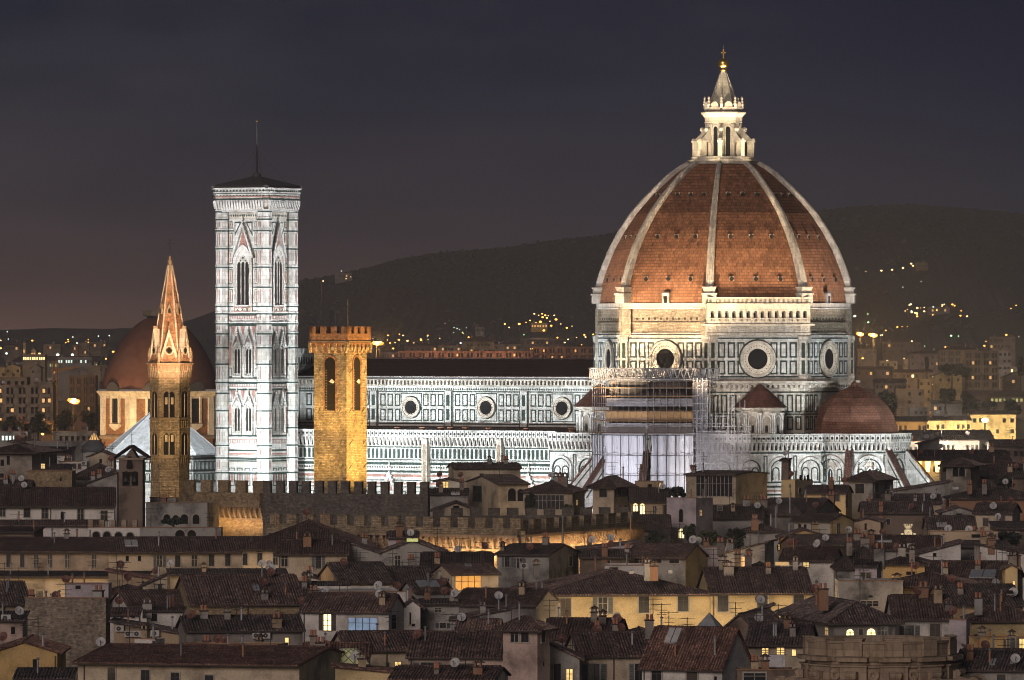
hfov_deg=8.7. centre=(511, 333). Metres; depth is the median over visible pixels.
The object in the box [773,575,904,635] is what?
house
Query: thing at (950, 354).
apartment block
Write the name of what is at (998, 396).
house
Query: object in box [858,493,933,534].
house
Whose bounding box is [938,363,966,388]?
tree
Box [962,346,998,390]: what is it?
apartment block
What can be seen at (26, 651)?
house
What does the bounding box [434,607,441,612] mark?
window
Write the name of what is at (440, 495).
house
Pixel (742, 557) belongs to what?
window
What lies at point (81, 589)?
house
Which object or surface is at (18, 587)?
house
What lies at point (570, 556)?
window
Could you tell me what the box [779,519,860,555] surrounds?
house
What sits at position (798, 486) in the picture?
house
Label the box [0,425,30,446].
house
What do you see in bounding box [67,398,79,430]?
street lamp
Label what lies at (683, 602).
window
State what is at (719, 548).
house
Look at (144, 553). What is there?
house
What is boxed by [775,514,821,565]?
house
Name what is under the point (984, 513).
house
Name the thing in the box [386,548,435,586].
house
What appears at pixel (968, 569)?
house
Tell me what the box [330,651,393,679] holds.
house
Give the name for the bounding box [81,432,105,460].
domed church
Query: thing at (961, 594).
house
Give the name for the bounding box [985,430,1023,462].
house
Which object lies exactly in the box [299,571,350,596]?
house
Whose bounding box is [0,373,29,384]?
apartment block
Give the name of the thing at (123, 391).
domed chapel
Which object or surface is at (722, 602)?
window
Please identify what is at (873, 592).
house
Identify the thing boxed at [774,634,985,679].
church apse
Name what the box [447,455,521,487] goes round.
house
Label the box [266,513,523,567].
crenellated wall
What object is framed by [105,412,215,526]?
baptistery
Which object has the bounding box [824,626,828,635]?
window
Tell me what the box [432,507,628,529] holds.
crenellated wall
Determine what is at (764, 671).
house
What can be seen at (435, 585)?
house
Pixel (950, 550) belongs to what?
house
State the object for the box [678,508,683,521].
window
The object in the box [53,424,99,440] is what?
house
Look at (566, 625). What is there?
house
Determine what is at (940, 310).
villa
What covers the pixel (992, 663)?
house
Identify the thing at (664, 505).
window
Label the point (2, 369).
house
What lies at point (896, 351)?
apartment block
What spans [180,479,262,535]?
crenellated wall
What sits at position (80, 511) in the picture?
window
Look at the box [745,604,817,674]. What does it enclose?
house
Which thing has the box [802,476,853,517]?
house
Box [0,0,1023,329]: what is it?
sky
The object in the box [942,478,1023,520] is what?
house
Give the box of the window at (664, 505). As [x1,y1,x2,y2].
[663,504,665,513]
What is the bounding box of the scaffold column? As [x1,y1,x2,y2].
[693,378,709,470]
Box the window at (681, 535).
[678,529,684,537]
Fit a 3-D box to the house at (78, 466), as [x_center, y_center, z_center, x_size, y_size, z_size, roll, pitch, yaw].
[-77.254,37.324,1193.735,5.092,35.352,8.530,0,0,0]
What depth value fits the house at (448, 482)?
1190.00 m
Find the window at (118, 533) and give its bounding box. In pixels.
[114,531,122,535]
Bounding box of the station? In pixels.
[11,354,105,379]
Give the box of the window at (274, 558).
[272,552,277,564]
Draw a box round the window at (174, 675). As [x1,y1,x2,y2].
[170,671,180,679]
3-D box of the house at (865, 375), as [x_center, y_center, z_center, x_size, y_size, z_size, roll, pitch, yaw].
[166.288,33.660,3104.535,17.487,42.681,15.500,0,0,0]
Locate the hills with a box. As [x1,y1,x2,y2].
[0,206,1023,360]
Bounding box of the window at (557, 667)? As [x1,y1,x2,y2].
[553,663,561,679]
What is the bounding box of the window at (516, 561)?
[513,557,524,567]
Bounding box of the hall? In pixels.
[461,335,495,350]
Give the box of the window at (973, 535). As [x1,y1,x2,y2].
[972,534,979,537]
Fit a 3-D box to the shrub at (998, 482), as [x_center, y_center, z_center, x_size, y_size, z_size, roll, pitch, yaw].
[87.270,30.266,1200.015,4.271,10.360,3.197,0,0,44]
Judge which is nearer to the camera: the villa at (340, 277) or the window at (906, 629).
the window at (906, 629)
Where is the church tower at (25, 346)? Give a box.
[21,337,28,353]
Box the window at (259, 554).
[257,552,262,564]
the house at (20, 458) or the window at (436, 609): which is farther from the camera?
the house at (20, 458)
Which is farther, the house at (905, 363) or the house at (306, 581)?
the house at (905, 363)
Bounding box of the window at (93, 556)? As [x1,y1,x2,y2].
[91,554,96,567]
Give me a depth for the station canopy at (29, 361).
3050.00 m
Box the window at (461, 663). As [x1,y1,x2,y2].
[459,662,473,664]
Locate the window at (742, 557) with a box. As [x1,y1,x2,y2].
[741,556,744,565]
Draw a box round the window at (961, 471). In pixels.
[958,467,965,476]
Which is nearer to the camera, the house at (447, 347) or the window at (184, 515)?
the window at (184, 515)
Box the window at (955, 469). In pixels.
[952,467,958,476]
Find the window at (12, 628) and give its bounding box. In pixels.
[10,627,15,634]
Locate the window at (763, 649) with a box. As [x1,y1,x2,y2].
[761,647,768,653]
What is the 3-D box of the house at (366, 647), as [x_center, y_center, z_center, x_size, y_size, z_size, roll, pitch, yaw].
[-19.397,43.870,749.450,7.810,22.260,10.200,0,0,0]
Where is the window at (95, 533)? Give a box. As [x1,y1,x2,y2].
[91,531,100,536]
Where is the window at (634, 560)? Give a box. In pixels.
[633,559,643,562]
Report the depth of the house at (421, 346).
3467.38 m
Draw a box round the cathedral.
[298,46,934,513]
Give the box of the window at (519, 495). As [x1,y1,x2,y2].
[517,488,522,500]
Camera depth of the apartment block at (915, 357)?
3215.80 m
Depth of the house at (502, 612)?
812.00 m
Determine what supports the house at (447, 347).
on the ground
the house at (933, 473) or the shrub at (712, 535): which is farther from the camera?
the house at (933, 473)
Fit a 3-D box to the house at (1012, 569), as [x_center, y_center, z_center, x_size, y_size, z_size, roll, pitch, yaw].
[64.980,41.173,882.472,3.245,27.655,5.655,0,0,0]
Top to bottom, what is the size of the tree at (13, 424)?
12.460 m
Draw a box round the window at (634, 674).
[629,663,641,679]
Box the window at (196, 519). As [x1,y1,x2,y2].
[192,513,200,523]
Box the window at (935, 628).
[929,622,941,636]
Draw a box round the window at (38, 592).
[35,589,43,596]
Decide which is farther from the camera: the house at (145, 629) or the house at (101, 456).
the house at (101, 456)
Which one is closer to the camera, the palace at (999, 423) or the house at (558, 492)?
the house at (558, 492)
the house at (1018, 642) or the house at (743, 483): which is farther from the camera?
the house at (743, 483)
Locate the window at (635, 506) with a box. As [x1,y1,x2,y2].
[633,503,637,510]
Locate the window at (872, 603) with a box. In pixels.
[860,600,879,606]
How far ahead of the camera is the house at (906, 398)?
2543.20 m
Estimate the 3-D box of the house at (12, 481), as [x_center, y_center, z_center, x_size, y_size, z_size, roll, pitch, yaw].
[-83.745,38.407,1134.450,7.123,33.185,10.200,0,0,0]
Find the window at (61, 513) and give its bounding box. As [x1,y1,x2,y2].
[60,511,63,518]
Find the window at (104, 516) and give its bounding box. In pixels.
[100,510,107,519]
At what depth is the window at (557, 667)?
741.99 m
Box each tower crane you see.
[51,361,78,430]
[89,346,112,381]
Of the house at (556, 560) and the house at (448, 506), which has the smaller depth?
the house at (556, 560)
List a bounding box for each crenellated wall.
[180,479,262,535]
[263,480,429,535]
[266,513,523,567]
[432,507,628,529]
[514,511,644,547]
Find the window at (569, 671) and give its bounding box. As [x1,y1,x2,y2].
[566,668,572,679]
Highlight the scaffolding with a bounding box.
[589,368,719,496]
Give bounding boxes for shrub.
[160,516,187,526]
[524,491,535,507]
[644,530,669,542]
[667,486,685,496]
[681,523,695,542]
[697,530,718,545]
[724,527,746,548]
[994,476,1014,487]
[998,530,1021,545]
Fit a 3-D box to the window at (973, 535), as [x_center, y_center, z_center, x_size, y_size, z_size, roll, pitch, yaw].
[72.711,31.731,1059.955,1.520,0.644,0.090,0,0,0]
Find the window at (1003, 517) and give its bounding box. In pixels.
[998,515,1005,520]
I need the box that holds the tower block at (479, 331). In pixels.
[475,322,484,336]
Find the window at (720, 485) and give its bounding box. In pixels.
[695,476,733,496]
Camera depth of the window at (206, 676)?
724.80 m
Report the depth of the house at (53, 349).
3719.13 m
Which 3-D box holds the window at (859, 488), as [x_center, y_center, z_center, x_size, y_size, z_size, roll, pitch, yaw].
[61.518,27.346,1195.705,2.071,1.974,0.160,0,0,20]
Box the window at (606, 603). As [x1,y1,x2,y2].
[593,597,612,614]
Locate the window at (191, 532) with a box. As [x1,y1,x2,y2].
[186,529,196,535]
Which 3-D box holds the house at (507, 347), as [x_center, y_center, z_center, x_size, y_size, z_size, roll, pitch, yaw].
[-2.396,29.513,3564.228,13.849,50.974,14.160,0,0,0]
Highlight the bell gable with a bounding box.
[113,445,150,526]
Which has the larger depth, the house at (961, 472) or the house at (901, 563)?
the house at (961, 472)
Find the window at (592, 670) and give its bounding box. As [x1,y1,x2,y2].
[582,662,605,679]
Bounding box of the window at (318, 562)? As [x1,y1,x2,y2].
[312,556,324,568]
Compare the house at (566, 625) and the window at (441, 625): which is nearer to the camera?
the house at (566, 625)
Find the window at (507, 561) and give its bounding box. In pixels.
[502,556,512,566]
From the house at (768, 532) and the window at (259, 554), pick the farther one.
the house at (768, 532)
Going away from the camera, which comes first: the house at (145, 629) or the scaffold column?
the house at (145, 629)
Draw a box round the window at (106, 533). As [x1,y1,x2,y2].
[102,531,111,536]
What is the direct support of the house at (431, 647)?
on the ground
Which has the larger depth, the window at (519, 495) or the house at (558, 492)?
the window at (519, 495)
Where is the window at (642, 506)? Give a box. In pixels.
[640,503,644,513]
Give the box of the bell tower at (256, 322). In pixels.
[212,119,301,492]
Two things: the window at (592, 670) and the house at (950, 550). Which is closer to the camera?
the window at (592, 670)
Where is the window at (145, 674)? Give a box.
[140,669,150,679]
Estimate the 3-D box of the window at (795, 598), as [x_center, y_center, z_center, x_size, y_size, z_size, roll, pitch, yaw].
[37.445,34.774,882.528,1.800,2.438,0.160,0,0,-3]
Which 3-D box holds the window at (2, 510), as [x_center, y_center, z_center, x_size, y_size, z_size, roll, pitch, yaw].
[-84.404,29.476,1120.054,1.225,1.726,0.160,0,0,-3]
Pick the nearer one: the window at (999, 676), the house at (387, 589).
the window at (999, 676)
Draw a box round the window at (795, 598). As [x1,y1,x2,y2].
[792,595,804,602]
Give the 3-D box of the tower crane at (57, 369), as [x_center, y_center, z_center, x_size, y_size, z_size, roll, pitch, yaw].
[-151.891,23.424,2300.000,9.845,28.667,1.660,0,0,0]
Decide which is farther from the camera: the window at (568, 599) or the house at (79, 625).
the window at (568, 599)
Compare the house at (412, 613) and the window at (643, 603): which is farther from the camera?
the window at (643, 603)
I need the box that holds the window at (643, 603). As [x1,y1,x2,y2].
[637,597,650,613]
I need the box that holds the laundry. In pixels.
[760,654,788,666]
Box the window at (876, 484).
[874,482,879,492]
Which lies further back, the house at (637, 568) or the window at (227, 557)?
the window at (227, 557)
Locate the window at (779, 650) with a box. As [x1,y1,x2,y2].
[776,647,785,655]
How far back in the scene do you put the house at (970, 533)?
1060.00 m
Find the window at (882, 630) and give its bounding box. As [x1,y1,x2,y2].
[878,626,890,634]
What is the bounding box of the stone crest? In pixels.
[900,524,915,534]
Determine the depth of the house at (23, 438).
1701.25 m
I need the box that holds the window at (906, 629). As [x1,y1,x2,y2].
[900,624,919,635]
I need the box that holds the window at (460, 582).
[454,576,481,590]
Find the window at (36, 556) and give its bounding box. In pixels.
[33,554,38,567]
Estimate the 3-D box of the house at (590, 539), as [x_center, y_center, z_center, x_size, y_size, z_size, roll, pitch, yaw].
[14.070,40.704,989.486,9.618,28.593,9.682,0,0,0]
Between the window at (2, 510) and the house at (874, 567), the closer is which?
the house at (874, 567)
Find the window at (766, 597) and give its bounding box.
[756,595,768,607]
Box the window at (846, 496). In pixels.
[845,494,848,507]
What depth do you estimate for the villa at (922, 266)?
4380.00 m
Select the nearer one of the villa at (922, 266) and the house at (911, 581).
the house at (911, 581)
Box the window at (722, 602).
[716,596,729,612]
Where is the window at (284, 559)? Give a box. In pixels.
[280,556,288,566]
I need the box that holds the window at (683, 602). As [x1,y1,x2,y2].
[676,592,689,611]
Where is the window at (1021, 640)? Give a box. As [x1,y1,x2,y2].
[1019,638,1023,647]
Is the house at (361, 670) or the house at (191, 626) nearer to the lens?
the house at (361, 670)
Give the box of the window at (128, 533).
[125,532,134,535]
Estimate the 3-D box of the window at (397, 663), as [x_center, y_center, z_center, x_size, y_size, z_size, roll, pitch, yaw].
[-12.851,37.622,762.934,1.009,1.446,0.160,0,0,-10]
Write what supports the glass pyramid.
on the house at (677, 652)
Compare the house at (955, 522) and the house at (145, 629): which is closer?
the house at (145, 629)
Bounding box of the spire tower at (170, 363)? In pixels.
[146,243,193,496]
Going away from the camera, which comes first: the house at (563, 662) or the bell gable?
the house at (563, 662)
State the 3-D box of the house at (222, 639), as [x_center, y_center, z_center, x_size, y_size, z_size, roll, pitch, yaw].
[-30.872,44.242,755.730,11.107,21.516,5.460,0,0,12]
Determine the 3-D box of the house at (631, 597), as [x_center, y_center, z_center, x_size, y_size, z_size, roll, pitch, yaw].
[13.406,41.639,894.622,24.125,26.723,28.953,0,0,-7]
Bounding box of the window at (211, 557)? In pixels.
[208,554,214,566]
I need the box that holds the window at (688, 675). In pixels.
[685,672,698,679]
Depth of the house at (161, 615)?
832.00 m
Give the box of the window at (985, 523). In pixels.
[982,517,989,526]
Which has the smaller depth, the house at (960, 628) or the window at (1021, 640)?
the window at (1021, 640)
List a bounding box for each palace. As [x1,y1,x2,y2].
[934,427,980,449]
[966,401,1016,438]
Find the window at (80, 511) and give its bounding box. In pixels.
[77,508,83,518]
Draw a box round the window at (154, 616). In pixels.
[150,614,157,621]
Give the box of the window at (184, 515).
[180,513,188,523]
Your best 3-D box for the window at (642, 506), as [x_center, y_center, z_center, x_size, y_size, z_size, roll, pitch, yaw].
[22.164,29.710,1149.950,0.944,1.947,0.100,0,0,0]
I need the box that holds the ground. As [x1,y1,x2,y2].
[0,361,1023,441]
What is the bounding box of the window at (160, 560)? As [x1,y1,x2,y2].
[153,555,165,567]
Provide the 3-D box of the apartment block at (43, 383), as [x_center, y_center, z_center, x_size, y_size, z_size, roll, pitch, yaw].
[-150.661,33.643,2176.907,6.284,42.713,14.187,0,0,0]
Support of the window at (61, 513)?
in the house at (84, 502)
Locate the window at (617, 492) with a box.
[614,488,624,497]
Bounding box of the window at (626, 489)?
[621,488,628,496]
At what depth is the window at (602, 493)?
1160.78 m
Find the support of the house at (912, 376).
on the ground
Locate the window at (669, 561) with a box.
[668,560,680,563]
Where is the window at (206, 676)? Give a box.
[204,674,214,679]
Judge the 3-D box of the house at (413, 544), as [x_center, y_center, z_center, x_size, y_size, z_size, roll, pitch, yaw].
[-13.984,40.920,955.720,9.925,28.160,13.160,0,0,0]
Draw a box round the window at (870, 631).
[865,627,876,634]
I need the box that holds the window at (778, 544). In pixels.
[777,543,780,550]
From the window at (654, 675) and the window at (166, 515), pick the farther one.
the window at (166, 515)
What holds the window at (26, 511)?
in the house at (84, 502)
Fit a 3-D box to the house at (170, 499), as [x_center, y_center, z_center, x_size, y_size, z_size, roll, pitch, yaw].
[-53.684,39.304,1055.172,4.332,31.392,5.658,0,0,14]
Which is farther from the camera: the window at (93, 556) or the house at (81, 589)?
the window at (93, 556)
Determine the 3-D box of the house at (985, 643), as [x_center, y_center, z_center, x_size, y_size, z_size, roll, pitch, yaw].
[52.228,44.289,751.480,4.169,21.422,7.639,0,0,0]
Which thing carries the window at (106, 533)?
in the house at (112, 529)
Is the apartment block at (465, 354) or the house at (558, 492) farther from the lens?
the apartment block at (465, 354)
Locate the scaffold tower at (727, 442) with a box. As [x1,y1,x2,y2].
[696,394,749,469]
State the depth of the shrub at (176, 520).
1035.13 m
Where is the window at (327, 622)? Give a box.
[319,614,335,630]
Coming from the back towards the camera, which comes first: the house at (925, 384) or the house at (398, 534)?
the house at (925, 384)
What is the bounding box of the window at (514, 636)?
[509,632,519,642]
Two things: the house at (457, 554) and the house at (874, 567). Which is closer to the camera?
the house at (874, 567)
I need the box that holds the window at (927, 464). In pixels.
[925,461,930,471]
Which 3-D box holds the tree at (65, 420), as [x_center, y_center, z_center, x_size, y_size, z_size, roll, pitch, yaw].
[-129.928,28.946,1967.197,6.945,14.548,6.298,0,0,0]
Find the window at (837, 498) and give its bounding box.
[835,495,840,501]
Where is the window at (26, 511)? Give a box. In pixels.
[23,508,30,517]
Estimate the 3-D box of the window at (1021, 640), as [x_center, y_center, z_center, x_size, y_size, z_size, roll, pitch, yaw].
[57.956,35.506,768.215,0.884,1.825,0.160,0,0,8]
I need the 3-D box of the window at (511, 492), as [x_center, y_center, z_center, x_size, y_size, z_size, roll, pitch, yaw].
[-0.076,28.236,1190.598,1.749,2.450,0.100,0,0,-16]
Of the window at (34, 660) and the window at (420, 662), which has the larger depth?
the window at (420, 662)
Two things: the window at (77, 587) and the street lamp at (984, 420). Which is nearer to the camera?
the window at (77, 587)
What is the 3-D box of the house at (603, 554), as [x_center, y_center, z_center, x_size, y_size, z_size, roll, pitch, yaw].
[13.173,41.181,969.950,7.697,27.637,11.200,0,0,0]
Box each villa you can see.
[335,271,352,283]
[531,318,546,331]
[915,261,927,270]
[927,305,949,314]
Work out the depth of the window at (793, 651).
765.17 m
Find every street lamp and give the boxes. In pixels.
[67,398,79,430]
[372,341,380,356]
[982,418,987,429]
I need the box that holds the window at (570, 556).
[568,555,573,566]
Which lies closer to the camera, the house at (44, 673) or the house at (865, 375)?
the house at (44, 673)
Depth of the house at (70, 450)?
1243.75 m
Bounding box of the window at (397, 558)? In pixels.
[394,555,400,565]
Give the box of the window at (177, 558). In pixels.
[174,555,181,567]
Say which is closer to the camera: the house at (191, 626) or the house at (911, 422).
the house at (191, 626)
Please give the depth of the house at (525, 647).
735.91 m
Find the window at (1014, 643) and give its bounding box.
[1007,637,1018,647]
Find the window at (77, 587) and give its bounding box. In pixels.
[75,585,80,589]
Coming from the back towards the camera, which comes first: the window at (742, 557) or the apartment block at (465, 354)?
the apartment block at (465, 354)
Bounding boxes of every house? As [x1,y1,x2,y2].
[0,360,5,376]
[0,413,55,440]
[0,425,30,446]
[0,435,65,478]
[0,470,35,486]
[0,472,115,526]
[0,511,101,536]
[0,519,44,536]
[0,528,118,570]
[0,558,151,596]
[0,562,28,610]
[0,593,29,643]
[0,618,70,679]
[4,340,22,361]
[5,361,22,376]
[7,431,40,444]
[12,657,77,679]
[24,584,109,679]
[26,432,86,460]
[26,452,75,486]
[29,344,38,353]
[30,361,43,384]
[32,452,73,469]
[43,342,61,355]
[44,436,75,463]
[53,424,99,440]
[58,445,89,472]
[62,572,111,606]
[72,339,78,355]
[72,616,344,679]
[76,448,116,486]
[79,340,90,355]
[83,467,118,526]
[85,442,116,469]
[88,512,141,536]
[90,340,107,358]
[104,528,263,575]
[104,544,156,587]
[109,561,141,596]
[109,608,178,643]
[110,576,183,621]
[110,580,142,642]
[134,622,164,643]
[138,565,174,589]
[139,508,222,535]
[141,583,186,626]
[145,482,218,526]
[149,486,185,501]
[166,558,287,588]
[174,563,303,614]
[175,592,305,644]
[183,633,287,644]
[236,509,378,567]
[275,523,349,580]
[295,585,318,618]
[298,586,405,642]
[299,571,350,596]
[301,565,320,580]
[302,630,372,663]
[313,563,405,601]
[316,549,395,585]
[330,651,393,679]
[331,610,421,666]
[341,527,381,561]
[377,524,447,565]
[382,349,397,357]
[386,511,419,545]
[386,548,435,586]
[387,635,510,679]
[398,570,452,600]
[403,340,438,350]
[403,572,425,629]
[405,614,502,666]
[418,585,460,630]
[419,537,493,574]
[429,478,468,515]
[430,490,477,515]
[430,542,501,592]
[432,464,462,487]
[438,343,461,350]
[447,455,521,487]
[449,594,516,629]
[454,593,502,630]
[458,576,561,622]
[465,461,530,515]
[492,597,559,679]
[494,515,580,587]
[495,342,519,350]
[510,549,709,628]
[519,472,587,514]
[520,339,563,350]
[544,599,627,645]
[549,634,584,679]
[564,623,646,679]
[575,514,640,573]
[578,525,630,572]
[586,462,638,514]
[604,554,643,574]
[611,603,678,642]
[624,523,708,587]
[628,483,668,513]
[635,468,663,486]
[637,617,750,679]
[639,508,671,542]
[666,479,712,545]
[683,452,769,504]
[696,549,814,625]
[700,535,725,566]
[713,489,764,548]
[722,532,780,565]
[724,602,782,640]
[728,484,801,532]
[734,543,788,566]
[735,653,793,679]
[740,506,784,565]
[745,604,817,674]
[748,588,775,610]
[767,489,840,512]
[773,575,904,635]
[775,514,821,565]
[778,528,842,596]
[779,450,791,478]
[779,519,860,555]
[781,470,812,497]
[789,499,855,533]
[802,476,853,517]
[830,532,885,596]
[835,567,903,611]
[846,462,898,532]
[852,537,885,577]
[853,503,886,534]
[854,362,893,388]
[856,342,876,365]
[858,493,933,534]
[858,521,944,559]
[866,489,894,500]
[873,375,906,401]
[879,358,896,368]
[880,475,942,514]
[883,541,931,577]
[884,581,953,636]
[888,469,952,507]
[891,362,932,391]
[893,408,927,429]
[894,382,923,415]
[898,419,994,449]
[901,556,982,593]
[903,352,907,368]
[906,443,1011,480]
[908,403,927,415]
[909,436,920,449]
[913,449,941,480]
[915,430,942,449]
[915,533,964,559]
[917,379,930,415]
[922,503,977,534]
[925,410,971,429]
[926,539,1023,597]
[928,514,997,541]
[929,400,962,415]
[929,567,1023,618]
[932,372,961,400]
[935,498,973,515]
[937,449,987,494]
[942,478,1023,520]
[949,606,969,660]
[955,634,1023,679]
[960,577,1023,635]
[961,385,1023,417]
[961,531,1012,559]
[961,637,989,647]
[968,626,1023,647]
[970,531,1023,610]
[972,496,1021,529]
[979,459,1023,491]
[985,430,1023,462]
[987,451,1023,465]
[988,513,1023,549]
[998,549,1021,587]
[999,369,1023,389]
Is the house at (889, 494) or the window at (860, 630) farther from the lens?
the house at (889, 494)
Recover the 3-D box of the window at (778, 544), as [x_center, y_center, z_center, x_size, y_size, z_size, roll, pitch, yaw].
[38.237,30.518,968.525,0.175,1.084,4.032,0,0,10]
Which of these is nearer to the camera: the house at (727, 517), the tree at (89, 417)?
the house at (727, 517)
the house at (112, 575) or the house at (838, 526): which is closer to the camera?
the house at (112, 575)
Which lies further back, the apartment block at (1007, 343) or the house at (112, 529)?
the apartment block at (1007, 343)
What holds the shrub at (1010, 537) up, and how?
on the ground
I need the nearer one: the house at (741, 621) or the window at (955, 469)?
the house at (741, 621)
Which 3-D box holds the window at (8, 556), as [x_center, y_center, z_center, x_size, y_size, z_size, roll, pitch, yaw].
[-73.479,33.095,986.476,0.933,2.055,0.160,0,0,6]
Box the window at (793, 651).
[791,649,796,655]
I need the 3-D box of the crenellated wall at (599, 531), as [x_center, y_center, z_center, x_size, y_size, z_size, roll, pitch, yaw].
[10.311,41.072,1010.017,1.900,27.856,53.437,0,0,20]
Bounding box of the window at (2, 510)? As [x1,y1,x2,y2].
[0,508,5,516]
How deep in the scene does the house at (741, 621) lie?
777.53 m
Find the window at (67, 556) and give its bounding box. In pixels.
[65,554,69,567]
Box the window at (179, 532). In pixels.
[174,529,185,535]
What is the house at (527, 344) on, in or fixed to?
on the hills
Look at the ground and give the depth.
2824.78 m
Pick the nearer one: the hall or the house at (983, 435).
the house at (983, 435)
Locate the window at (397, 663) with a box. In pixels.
[394,661,401,666]
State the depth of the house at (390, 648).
765.05 m
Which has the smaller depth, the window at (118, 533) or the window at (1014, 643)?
the window at (1014, 643)
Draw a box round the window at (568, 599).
[559,597,571,616]
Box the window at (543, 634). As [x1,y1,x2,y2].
[540,632,546,643]
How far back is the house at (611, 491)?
1161.23 m
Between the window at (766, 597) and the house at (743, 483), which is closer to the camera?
the window at (766, 597)
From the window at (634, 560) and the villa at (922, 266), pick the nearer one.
the window at (634, 560)
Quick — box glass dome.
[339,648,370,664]
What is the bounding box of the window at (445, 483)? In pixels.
[442,481,448,487]
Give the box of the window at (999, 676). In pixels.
[996,673,1006,679]
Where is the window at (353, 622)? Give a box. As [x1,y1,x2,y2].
[347,616,377,629]
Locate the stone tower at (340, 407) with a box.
[308,282,371,493]
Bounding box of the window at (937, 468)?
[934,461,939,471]
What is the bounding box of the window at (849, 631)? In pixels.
[845,628,854,634]
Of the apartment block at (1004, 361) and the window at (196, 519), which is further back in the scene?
the apartment block at (1004, 361)
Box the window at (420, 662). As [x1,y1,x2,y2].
[413,661,441,664]
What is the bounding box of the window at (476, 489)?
[472,485,481,501]
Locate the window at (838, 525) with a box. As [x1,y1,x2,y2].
[836,522,840,533]
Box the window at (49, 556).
[47,554,52,567]
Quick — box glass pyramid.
[697,613,721,625]
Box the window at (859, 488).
[854,483,864,493]
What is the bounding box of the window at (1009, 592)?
[1006,590,1013,594]
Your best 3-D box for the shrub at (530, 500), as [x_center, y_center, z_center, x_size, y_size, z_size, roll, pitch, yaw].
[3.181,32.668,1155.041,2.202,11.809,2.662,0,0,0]
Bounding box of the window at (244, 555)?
[242,553,248,565]
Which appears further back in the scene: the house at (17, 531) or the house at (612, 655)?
the house at (17, 531)
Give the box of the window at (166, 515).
[162,513,170,518]
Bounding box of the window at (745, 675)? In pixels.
[742,672,766,679]
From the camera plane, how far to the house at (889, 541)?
1024.22 m
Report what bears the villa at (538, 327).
on the hills
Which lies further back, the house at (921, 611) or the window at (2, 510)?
the window at (2, 510)
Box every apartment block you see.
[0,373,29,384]
[0,381,55,430]
[33,372,54,384]
[69,371,97,430]
[88,362,107,402]
[398,348,532,357]
[533,343,593,357]
[882,340,920,363]
[907,348,937,374]
[936,343,977,372]
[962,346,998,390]
[987,334,1014,366]
[991,344,1010,389]
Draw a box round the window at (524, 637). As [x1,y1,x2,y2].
[519,632,529,642]
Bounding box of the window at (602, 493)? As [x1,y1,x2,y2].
[598,489,607,497]
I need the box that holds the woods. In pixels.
[194,203,1023,347]
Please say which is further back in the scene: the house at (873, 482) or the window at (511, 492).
the house at (873, 482)
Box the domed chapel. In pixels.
[96,310,215,447]
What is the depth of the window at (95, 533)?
1041.02 m
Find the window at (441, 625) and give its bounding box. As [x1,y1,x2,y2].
[436,622,449,628]
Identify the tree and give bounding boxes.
[2,415,25,430]
[28,411,49,439]
[54,409,76,430]
[79,409,98,430]
[878,389,897,415]
[924,356,928,378]
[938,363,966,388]
[939,388,956,413]
[959,392,979,413]
[960,366,971,389]
[979,400,997,409]
[1003,398,1021,414]
[1018,356,1023,389]
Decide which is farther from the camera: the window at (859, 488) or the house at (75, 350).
the house at (75, 350)
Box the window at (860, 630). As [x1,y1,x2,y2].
[858,628,863,634]
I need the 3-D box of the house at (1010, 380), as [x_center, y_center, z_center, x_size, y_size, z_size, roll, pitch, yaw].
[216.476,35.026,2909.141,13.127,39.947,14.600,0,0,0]
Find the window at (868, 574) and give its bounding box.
[866,572,870,577]
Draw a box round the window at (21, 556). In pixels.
[19,554,25,567]
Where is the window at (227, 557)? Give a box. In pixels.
[224,554,231,566]
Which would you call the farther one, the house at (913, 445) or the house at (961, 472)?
the house at (913, 445)
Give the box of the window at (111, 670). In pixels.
[106,666,116,679]
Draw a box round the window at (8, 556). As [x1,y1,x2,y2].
[5,554,11,567]
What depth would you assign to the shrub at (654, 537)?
1073.85 m
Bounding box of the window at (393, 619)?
[390,615,396,629]
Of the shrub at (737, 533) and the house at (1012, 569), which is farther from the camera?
the shrub at (737, 533)
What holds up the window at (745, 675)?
in the house at (764, 671)
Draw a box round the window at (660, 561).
[651,559,662,563]
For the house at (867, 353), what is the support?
on the ground
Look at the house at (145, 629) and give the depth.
759.64 m
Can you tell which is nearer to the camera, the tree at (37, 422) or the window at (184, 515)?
the window at (184, 515)
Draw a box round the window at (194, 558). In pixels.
[191,555,197,566]
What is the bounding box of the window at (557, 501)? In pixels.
[524,494,564,509]
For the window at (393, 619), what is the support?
in the house at (330, 614)
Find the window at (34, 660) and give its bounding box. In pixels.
[33,659,36,666]
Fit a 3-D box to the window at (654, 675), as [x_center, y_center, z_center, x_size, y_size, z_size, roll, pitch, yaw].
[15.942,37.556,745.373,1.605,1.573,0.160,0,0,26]
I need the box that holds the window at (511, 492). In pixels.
[507,487,516,500]
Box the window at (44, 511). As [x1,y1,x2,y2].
[41,508,48,518]
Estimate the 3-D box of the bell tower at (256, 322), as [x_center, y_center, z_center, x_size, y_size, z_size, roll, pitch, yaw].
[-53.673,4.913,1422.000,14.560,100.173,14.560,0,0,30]
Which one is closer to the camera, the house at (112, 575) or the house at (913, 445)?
the house at (112, 575)
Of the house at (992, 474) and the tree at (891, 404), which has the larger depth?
the tree at (891, 404)
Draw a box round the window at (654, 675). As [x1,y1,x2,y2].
[650,671,662,679]

